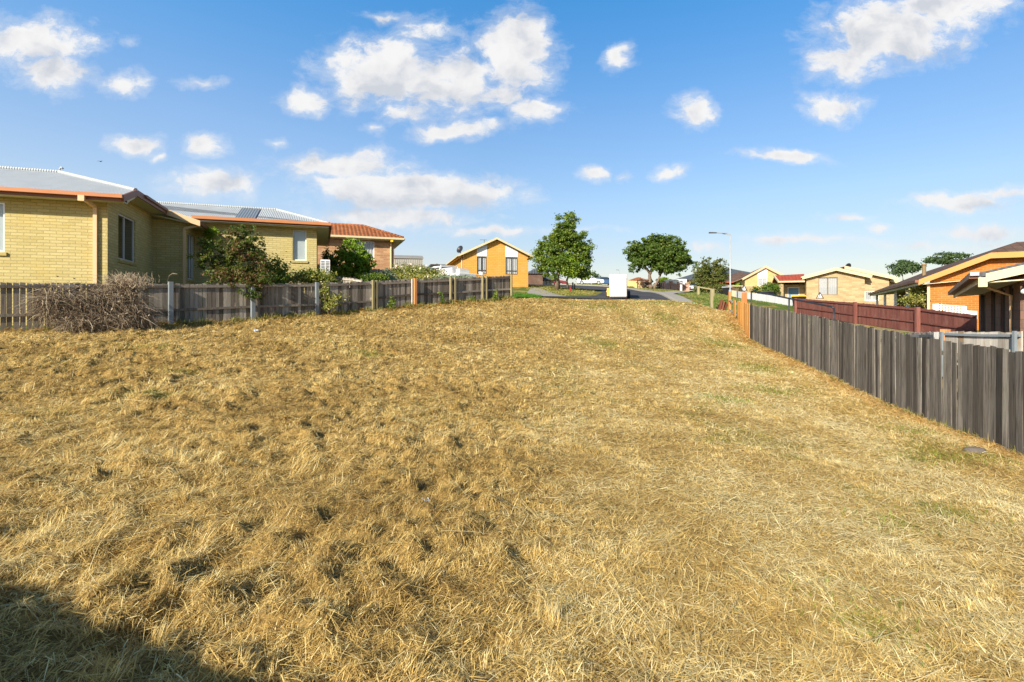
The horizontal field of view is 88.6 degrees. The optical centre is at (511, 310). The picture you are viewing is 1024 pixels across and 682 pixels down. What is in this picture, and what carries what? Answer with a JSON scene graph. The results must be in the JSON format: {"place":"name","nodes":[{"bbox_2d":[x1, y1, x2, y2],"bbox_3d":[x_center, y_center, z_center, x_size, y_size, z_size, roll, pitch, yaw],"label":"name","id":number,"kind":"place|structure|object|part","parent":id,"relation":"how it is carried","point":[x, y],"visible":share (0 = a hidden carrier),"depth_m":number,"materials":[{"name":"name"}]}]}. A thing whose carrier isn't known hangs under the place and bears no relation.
{"place":"outdoors","nodes":[
{"label":"outdoors","id":0,"kind":"place"},
{"bbox_2d":[0,285,1023,681],"bbox_3d":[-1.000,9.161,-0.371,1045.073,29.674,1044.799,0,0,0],"label":"ground","id":1,"kind":"structure","parent":0,"point":[338,559],"depth_m":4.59,"materials":[{"name":"beige plant"}]},
{"bbox_2d":[14,272,173,334],"bbox_3d":[-11.419,-0.055,14.423,3.550,2.269,2.136,0,0,-43],"label":"dry bramble","id":2,"kind":"object","parent":1,"relation":"on","point":[128,316],"visible":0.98,"depth_m":14.37,"materials":[{"name":"brown plant"}]},
{"bbox_2d":[0,166,331,325],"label":"brick house","id":3,"kind":"structure","parent":1,"relation":"on","point":[65,226],"depth_m":17.49,"materials":[{"name":"brick"}]},
{"bbox_2d":[0,203,6,255],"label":"window","id":4,"kind":"structure","parent":3,"relation":"in","point":[2,205],"depth_m":15.60,"materials":[{"name":"glass"}]},
{"bbox_2d":[118,213,137,265],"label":"window","id":5,"kind":"structure","parent":3,"relation":"in","point":[125,225],"depth_m":18.11,"materials":[{"name":"glass"}]},
{"bbox_2d":[187,233,194,282],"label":"window","id":6,"kind":"structure","parent":3,"relation":"in","point":[190,238],"depth_m":22.20,"materials":[{"name":"glass"}]},
{"bbox_2d":[202,226,223,272],"bbox_3d":[-12.806,-2.585,22.449,1.049,2.096,0.556,0,0,0],"label":"climbing plant","id":7,"kind":"object","parent":3,"relation":"attached to","point":[209,233],"visible":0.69,"depth_m":22.40,"materials":[{"name":"green plant"}]},
{"bbox_2d":[291,230,307,262],"bbox_3d":[-9.804,-2.950,24.237,0.710,1.520,0.410,0,0,-20],"label":"window","id":8,"kind":"structure","parent":3,"relation":"in","point":[299,236],"depth_m":24.23,"materials":[{"name":"white glass"}]},
{"bbox_2d":[0,281,370,332],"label":"paling fence","id":9,"kind":"object","parent":1,"relation":"on","point":[228,302],"visible":0.52,"depth_m":17.59,"materials":[{"name":"wood"}]},
{"bbox_2d":[186,224,276,301],"bbox_3d":[-9.894,-1.343,18.715,3.060,3.643,2.103,0,0,-11],"label":"red tipped shrub","id":10,"kind":"object","parent":1,"relation":"on","point":[234,259],"visible":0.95,"depth_m":18.60,"materials":[{"name":"green plant"}]},
{"bbox_2d":[252,251,293,293],"bbox_3d":[-9.184,-1.029,20.007,1.896,2.541,1.769,0,0,0],"label":"green shrub","id":11,"kind":"object","parent":1,"relation":"on","point":[281,275],"visible":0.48,"depth_m":19.97,"materials":[{"name":"green plant"}]},
{"bbox_2d":[285,266,341,295],"bbox_3d":[-8.365,-0.875,21.464,2.711,1.940,1.817,0,0,0],"label":"yellow green shrub","id":12,"kind":"object","parent":1,"relation":"on","point":[310,275],"visible":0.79,"depth_m":21.15,"materials":[{"name":"green plant"}]},
{"bbox_2d":[320,259,329,298],"bbox_3d":[-8.766,-1.471,24.616,0.420,1.820,0.329,0,0,-20],"label":"air conditioner","id":13,"kind":"object","parent":1,"relation":"on","point":[324,264],"visible":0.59,"depth_m":24.46,"materials":[{"name":"white paint"}]},
{"bbox_2d":[311,279,349,313],"bbox_3d":[-7.012,-0.482,20.330,1.408,1.450,0.466,0,0,0],"label":"fence creeper","id":14,"kind":"object","parent":1,"relation":"on","point":[332,300],"visible":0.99,"depth_m":20.27,"materials":[{"name":"green plant"}]},
{"bbox_2d":[318,246,343,281],"bbox_3d":[-10.241,-2.323,29.944,1.653,2.841,1.469,0,0,-28],"label":"bushy conifer","id":15,"kind":"object","parent":1,"relation":"on","point":[329,256],"visible":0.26,"depth_m":29.86,"materials":[{"name":"green plant"}]},
{"bbox_2d":[335,276,361,287],"bbox_3d":[-8.081,-1.312,25.101,0.162,1.060,5.186,0,0,-34],"label":"picket fence","id":16,"kind":"object","parent":1,"relation":"on","point":[344,279],"visible":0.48,"depth_m":24.87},
{"bbox_2d":[330,236,377,281],"bbox_3d":[-8.778,-2.452,29.070,2.647,3.378,1.998,0,0,0],"label":"bushy conifer","id":17,"kind":"object","parent":1,"relation":"on","point":[360,259],"visible":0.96,"depth_m":28.75,"materials":[{"name":"green plant"}]},
{"bbox_2d":[318,223,404,283],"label":"brick house","id":18,"kind":"structure","parent":1,"relation":"on","point":[380,245],"depth_m":33.62,"materials":[{"name":"orange brick"}]},
{"bbox_2d":[354,241,374,260],"bbox_3d":[-9.453,-3.780,33.380,1.470,1.280,0.202,0,0,-20],"label":"window","id":19,"kind":"structure","parent":18,"relation":"in","point":[369,245],"depth_m":33.55,"materials":[{"name":"white glass"}]},
{"bbox_2d":[357,269,385,280],"bbox_3d":[-8.082,-1.878,30.870,2.114,1.268,0.169,0,0,-11],"label":"paling fence","id":20,"kind":"object","parent":1,"relation":"on","point":[375,270],"visible":0.15,"depth_m":30.80,"materials":[{"name":"grey wood"}]},
{"bbox_2d":[357,272,389,281],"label":"round bush","id":21,"kind":"object","parent":1,"relation":"on","point":[370,277],"visible":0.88,"depth_m":25.87,"materials":[{"name":"green plant"}]},
{"bbox_2d":[382,267,397,280],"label":"sage bush","id":22,"kind":"object","parent":1,"relation":"on","point":[391,276],"visible":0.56,"depth_m":29.10,"materials":[{"name":"green plant"}]},
{"bbox_2d":[386,296,395,309],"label":"fence weed","id":23,"kind":"object","parent":1,"relation":"on","point":[392,302],"visible":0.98,"depth_m":22.38,"materials":[{"name":"green plant"}]},
{"bbox_2d":[394,255,423,273],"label":"metal shed","id":24,"kind":"structure","parent":1,"relation":"on","point":[407,259],"depth_m":58.59,"materials":[{"name":"white metal"}]},
{"bbox_2d":[387,262,447,279],"bbox_3d":[-5.578,-1.958,30.620,4.068,1.893,3.212,0,0,18],"label":"flowering bush","id":25,"kind":"object","parent":1,"relation":"on","point":[413,271],"visible":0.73,"depth_m":30.54,"materials":[{"name":"green plant"}]},
{"bbox_2d":[438,292,444,303],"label":"fence weed","id":26,"kind":"object","parent":1,"relation":"on","point":[442,301],"visible":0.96,"depth_m":24.57,"materials":[{"name":"green plant"}]},
{"bbox_2d":[371,275,512,309],"bbox_3d":[-2.944,-0.817,25.287,0.200,2.282,8.817,0,0,42],"label":"paling fence","id":27,"kind":"object","parent":1,"relation":"on","point":[413,291],"visible":0.79,"depth_m":24.73,"materials":[{"name":"grey wood"}]},
{"bbox_2d":[431,265,475,278],"bbox_3d":[-4.990,-2.471,39.303,4.993,1.780,1.778,0,0,43],"label":"utility truck","id":28,"kind":"object","parent":1,"relation":"on","point":[453,270],"visible":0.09,"depth_m":37.90,"materials":[{"name":"white metal"}]},
{"bbox_2d":[433,274,473,278],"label":"sage bush","id":29,"kind":"object","parent":1,"relation":"on","point":[448,276],"visible":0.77,"depth_m":29.96,"materials":[{"name":"green plant"}]},
{"bbox_2d":[429,237,534,286],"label":"brick house","id":30,"kind":"structure","parent":1,"relation":"on","point":[496,256],"depth_m":43.10,"materials":[{"name":"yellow brick"}]},
{"bbox_2d":[457,246,462,252],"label":"satellite dish","id":31,"kind":"object","parent":30,"relation":"on","point":[459,249],"visible":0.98,"depth_m":43.57,"materials":[{"name":"black paint"}]},
{"bbox_2d":[477,256,486,273],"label":"window","id":32,"kind":"structure","parent":30,"relation":"in","point":[481,261],"depth_m":42.87,"materials":[{"name":"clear glass"}]},
{"bbox_2d":[506,257,517,274],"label":"window","id":33,"kind":"structure","parent":30,"relation":"in","point":[511,262],"depth_m":43.46,"materials":[{"name":"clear glass"}]},
{"bbox_2d":[492,286,498,298],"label":"fence weed","id":34,"kind":"object","parent":1,"relation":"on","point":[495,295],"visible":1,"depth_m":27.44,"materials":[{"name":"green plant"}]},
{"bbox_2d":[40,283,1023,679],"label":"grass","id":35,"kind":"structure","parent":1,"relation":"on","point":[700,297],"depth_m":15.61,"materials":[{"name":"plant"}]},
{"bbox_2d":[528,268,555,284],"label":"house","id":36,"kind":"structure","parent":1,"relation":"on","point":[534,277],"depth_m":60.59,"materials":[{"name":"brick"}]},
{"bbox_2d":[543,280,549,284],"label":"window","id":37,"kind":"structure","parent":36,"relation":"in","point":[547,282],"depth_m":62.63,"materials":[{"name":"glass"}]},
{"bbox_2d":[527,210,596,289],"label":"street tree","id":38,"kind":"object","parent":1,"relation":"on","point":[562,241],"visible":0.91,"depth_m":41.37,"materials":[{"name":"green plant"}]},
{"bbox_2d":[556,251,579,289],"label":"street tree","id":39,"kind":"object","parent":1,"relation":"on","point":[568,273],"visible":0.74,"depth_m":41.07,"materials":[{"name":"green plant"}]},
{"bbox_2d":[576,270,600,284],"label":"tree","id":40,"kind":"object","parent":1,"relation":"on","point":[595,275],"visible":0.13,"depth_m":118.90,"materials":[{"name":"green plant"}]},
{"bbox_2d":[576,276,603,283],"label":"parked car","id":41,"kind":"object","parent":1,"relation":"on","point":[595,281],"visible":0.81,"depth_m":83.03,"materials":[{"name":"white metal"}]},
{"bbox_2d":[595,277,608,284],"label":"parked car","id":42,"kind":"object","parent":1,"relation":"on","point":[606,280],"visible":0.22,"depth_m":91.84,"materials":[{"name":"blue metal"}]},
{"bbox_2d":[560,284,678,300],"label":"kerb","id":43,"kind":"structure","parent":1,"relation":"on","point":[667,296],"depth_m":46.66,"materials":[{"name":"concrete"}]},
{"bbox_2d":[628,277,646,281],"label":"house","id":44,"kind":"structure","parent":1,"relation":"on","point":[637,278],"depth_m":125.84,"materials":[{"name":"beige paint"}]},
{"bbox_2d":[636,277,651,287],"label":"purple hedge","id":45,"kind":"object","parent":1,"relation":"on","point":[644,285],"visible":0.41,"depth_m":66.90,"materials":[{"name":"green plant"}]},
{"bbox_2d":[653,279,661,288],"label":"purple hedge","id":46,"kind":"object","parent":1,"relation":"on","point":[659,285],"visible":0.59,"depth_m":66.71,"materials":[{"name":"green plant"}]},
{"bbox_2d":[622,232,701,288],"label":"street tree","id":47,"kind":"object","parent":1,"relation":"on","point":[661,254],"visible":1,"depth_m":57.13,"materials":[{"name":"green plant"}]},
{"bbox_2d":[634,288,691,302],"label":"footpath","id":48,"kind":"structure","parent":1,"relation":"on","point":[680,298],"depth_m":39.96,"materials":[{"name":"concrete"}]},
{"bbox_2d":[664,279,678,283],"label":"steel fence","id":49,"kind":"object","parent":1,"relation":"on","point":[674,281],"visible":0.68,"depth_m":71.65,"materials":[{"name":"metal"}]},
{"bbox_2d":[661,281,689,290],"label":"brick fence","id":50,"kind":"object","parent":1,"relation":"on","point":[670,285],"visible":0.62,"depth_m":61.22,"materials":[{"name":"brick"}]},
{"bbox_2d":[674,274,712,292],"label":"house","id":51,"kind":"structure","parent":1,"relation":"on","point":[688,277],"depth_m":92.11,"materials":[{"name":"grey metal"}]},
{"bbox_2d":[697,286,713,307],"bbox_3d":[14.620,-1.080,38.358,1.304,1.916,11.614,0,0,15],"label":"timber barrier","id":52,"kind":"object","parent":1,"relation":"on","point":[711,295],"visible":0.75,"depth_m":33.00,"materials":[{"name":"beige wood"}]},
{"bbox_2d":[687,256,731,293],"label":"round shrub","id":53,"kind":"object","parent":1,"relation":"on","point":[717,276],"visible":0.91,"depth_m":53.51,"materials":[{"name":"green plant"}]},
{"bbox_2d":[709,232,731,295],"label":"street light","id":54,"kind":"object","parent":1,"relation":"on","point":[730,261],"visible":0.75,"depth_m":47.94,"materials":[{"name":"white metal"}]},
{"bbox_2d":[718,300,727,309],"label":"timber offcuts","id":55,"kind":"object","parent":1,"relation":"on","point":[722,305],"visible":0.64,"depth_m":30.27,"materials":[{"name":"brown wood"}]},
{"bbox_2d":[716,290,735,296],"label":"paling fence","id":56,"kind":"object","parent":1,"relation":"on","point":[733,293],"visible":0.2,"depth_m":52.99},
{"bbox_2d":[722,286,732,294],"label":"wheelie bin","id":57,"kind":"object","parent":1,"relation":"on","point":[725,290],"visible":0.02,"depth_m":50.76,"materials":[{"name":"black paint"}]},
{"bbox_2d":[723,272,746,290],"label":"house","id":58,"kind":"structure","parent":1,"relation":"on","point":[736,276],"depth_m":84.54,"materials":[{"name":"brick"}]},
{"bbox_2d":[724,269,750,274],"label":"house","id":59,"kind":"structure","parent":1,"relation":"on","point":[733,271],"depth_m":100.03,"materials":[{"name":"grey metal"}]},
{"bbox_2d":[728,291,749,338],"bbox_3d":[11.492,0.087,26.561,0.154,2.331,6.364,0,0,14],"label":"paling fence","id":60,"kind":"object","parent":1,"relation":"on","point":[743,314],"visible":0.83,"depth_m":25.34,"materials":[{"name":"orange wood"}]},
{"bbox_2d":[742,292,746,302],"bbox_3d":[13.059,-0.438,29.500,0.200,1.164,0.200,0,0,-17],"label":"gate post","id":61,"kind":"object","parent":1,"relation":"on","point":[744,296],"visible":0.43,"depth_m":29.42,"materials":[{"name":"orange wood"}]},
{"bbox_2d":[733,266,783,292],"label":"brick house","id":62,"kind":"structure","parent":1,"relation":"on","point":[759,277],"depth_m":73.55,"materials":[{"name":"yellow brick"}]},
{"bbox_2d":[758,278,766,285],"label":"window","id":63,"kind":"structure","parent":62,"relation":"in","point":[760,280],"depth_m":73.48,"materials":[{"name":"white glass"}]},
{"bbox_2d":[736,291,792,305],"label":"picket fence","id":64,"kind":"object","parent":1,"relation":"on","point":[769,298],"visible":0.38,"depth_m":43.58,"materials":[{"name":"white wood"}]},
{"bbox_2d":[750,281,781,294],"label":"hedge bush","id":65,"kind":"object","parent":1,"relation":"on","point":[774,287],"visible":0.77,"depth_m":46.80,"materials":[{"name":"green plant"}]},
{"bbox_2d":[751,290,834,320],"bbox_3d":[14.471,-0.093,27.503,0.190,2.209,7.108,0,0,-5],"label":"handrail","id":66,"kind":"object","parent":1,"relation":"on","point":[789,299],"visible":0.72,"depth_m":27.16,"materials":[{"name":"metal"}]},
{"bbox_2d":[791,295,805,305],"bbox_3d":[20.488,-0.641,37.500,0.660,0.970,0.760,0,0,-17],"label":"wheelie bin","id":67,"kind":"object","parent":1,"relation":"on","point":[799,296],"visible":0.23,"depth_m":37.25,"materials":[{"name":"plastic"}]},
{"bbox_2d":[816,292,823,298],"bbox_3d":[17.891,-0.875,30.500,0.327,0.389,0.327,0,0,0],"label":"garden lantern","id":68,"kind":"object","parent":1,"relation":"on","point":[819,296],"visible":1,"depth_m":30.42,"materials":[{"name":"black paint"}]},
{"bbox_2d":[772,266,899,305],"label":"brick house","id":69,"kind":"structure","parent":1,"relation":"on","point":[846,284],"depth_m":49.09,"materials":[{"name":"beige brick"}]},
{"bbox_2d":[788,288,797,297],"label":"window","id":70,"kind":"structure","parent":69,"relation":"in","point":[791,291],"depth_m":51.35,"materials":[{"name":"glass"}]},
{"bbox_2d":[818,277,837,294],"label":"window","id":71,"kind":"structure","parent":69,"relation":"in","point":[826,285],"depth_m":49.47,"materials":[{"name":"white glass"}]},
{"bbox_2d":[865,291,878,300],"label":"window","id":72,"kind":"structure","parent":69,"relation":"in","point":[867,297],"depth_m":48.92,"materials":[{"name":"white paint"}]},
{"bbox_2d":[794,298,976,332],"bbox_3d":[16.916,0.177,25.634,0.259,1.913,14.866,0,0,7],"label":"paling fence","id":73,"kind":"object","parent":1,"relation":"on","point":[917,319],"visible":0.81,"depth_m":23.04,"materials":[{"name":"red wood"}]},
{"bbox_2d":[750,305,1023,454],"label":"paling fence","id":74,"kind":"object","parent":1,"relation":"on","point":[990,389],"visible":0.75,"depth_m":10.16,"materials":[{"name":"grey wood"}]},
{"bbox_2d":[885,260,921,280],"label":"tree","id":75,"kind":"object","parent":1,"relation":"on","point":[899,268],"visible":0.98,"depth_m":94.37,"materials":[{"name":"green plant"}]},
{"bbox_2d":[896,283,941,308],"bbox_3d":[17.719,-0.225,22.695,2.068,2.111,1.353,0,0,45],"label":"garden bush","id":76,"kind":"object","parent":1,"relation":"on","point":[919,295],"visible":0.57,"depth_m":22.82,"materials":[{"name":"green plant"}]},
{"bbox_2d":[905,331,939,354],"bbox_3d":[10.550,0.887,13.597,0.156,0.829,4.493,0,0,29],"label":"paling fence","id":77,"kind":"object","parent":1,"relation":"on","point":[929,335],"visible":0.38,"depth_m":13.05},
{"bbox_2d":[940,329,950,340],"bbox_3d":[9.247,0.705,11.200,0.130,0.611,0.130,0,0,-23],"label":"marker post","id":78,"kind":"object","parent":1,"relation":"on","point":[942,330],"visible":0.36,"depth_m":11.16,"materials":[{"name":"orange wood"}]},
{"bbox_2d":[868,242,1023,329],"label":"brick house","id":79,"kind":"structure","parent":1,"relation":"on","point":[944,279],"depth_m":21.73,"materials":[{"name":"orange brick"}]},
{"bbox_2d":[921,250,973,265],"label":"tree","id":80,"kind":"object","parent":1,"relation":"on","point":[946,258],"visible":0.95,"depth_m":99.35,"materials":[{"name":"green plant"}]},
{"bbox_2d":[932,304,977,318],"bbox_3d":[17.289,0.253,20.532,0.190,1.066,1.556,0,0,-15],"label":"lattice fence","id":81,"kind":"object","parent":1,"relation":"on","point":[963,310],"visible":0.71,"depth_m":20.53,"materials":[{"name":"white paint"}]},
{"bbox_2d":[962,446,986,453],"bbox_3d":[6.748,2.045,7.649,0.312,0.137,0.227,0,0,0],"label":"rock","id":82,"kind":"object","parent":1,"relation":"on","point":[974,449],"visible":0.67,"depth_m":7.60,"materials":[{"name":"grey stone"}]},
{"bbox_2d":[940,331,1022,376],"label":"paling fence","id":83,"kind":"object","parent":1,"relation":"on","point":[1012,341],"visible":0.42,"depth_m":9.80,"materials":[{"name":"wood"}]},
{"bbox_2d":[948,262,1023,351],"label":"brick house","id":84,"kind":"structure","parent":1,"relation":"on","point":[1001,301],"depth_m":11.34,"materials":[{"name":"brown brick"}]},
{"bbox_2d":[982,293,985,331],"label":"window","id":85,"kind":"structure","parent":84,"relation":"in","point":[983,295],"depth_m":15.95,"materials":[{"name":"glass"}]},
{"bbox_2d":[993,291,995,331],"bbox_3d":[12.431,0.590,13.456,0.057,2.216,0.996,0,0,38],"label":"window","id":86,"kind":"structure","parent":84,"relation":"in","point":[994,293],"depth_m":13.81,"materials":[{"name":"glass"}]},
{"bbox_2d":[1012,286,1012,330],"bbox_3d":[10.429,0.590,10.865,0.057,2.216,0.646,0,0,38],"label":"window","id":87,"kind":"structure","parent":84,"relation":"in","point":[1012,286],"depth_m":11.09,"materials":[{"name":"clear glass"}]},
{"bbox_2d":[0,0,1023,286],"label":"sky","id":88,"kind":"structure","parent":0,"point":[816,135],"materials":[{"name":"blue"}]},
{"bbox_2d":[527,288,562,295],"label":"driveway","id":89,"kind":"structure","parent":0,"point":[532,291],"depth_m":36.59,"materials":[{"name":"concrete"}]},
{"bbox_2d":[528,284,671,300],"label":"road","id":90,"kind":"structure","parent":0,"point":[636,294],"depth_m":40.03,"materials":[{"name":"grey asphalt"}]},
{"bbox_2d":[606,274,629,298],"bbox_3d":[7.513,-1.646,37.546,1.791,1.687,3.987,0,0,0],"label":"box trailer","id":91,"kind":"object","parent":90,"relation":"on","point":[617,288],"visible":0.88,"depth_m":36.03,"materials":[{"name":"white paint"}]},
{"bbox_3d":[7.282,-1.721,36.034,1.059,1.437,0.030,0,0,11],"label":"rear door","id":92,"kind":"part","parent":91,"relation":"part of","materials":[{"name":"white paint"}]},
{"bbox_2d":[627,281,640,287],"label":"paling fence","id":93,"kind":"object","parent":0,"point":[632,283],"visible":0.51,"depth_m":81.88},
{"bbox_2d":[637,280,648,287],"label":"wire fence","id":94,"kind":"object","parent":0,"point":[646,282],"visible":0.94,"depth_m":64.97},
{"bbox_2d":[665,291,691,293],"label":"driveway","id":95,"kind":"structure","parent":0,"point":[673,292],"depth_m":48.51,"materials":[{"name":"concrete"}]}
]}

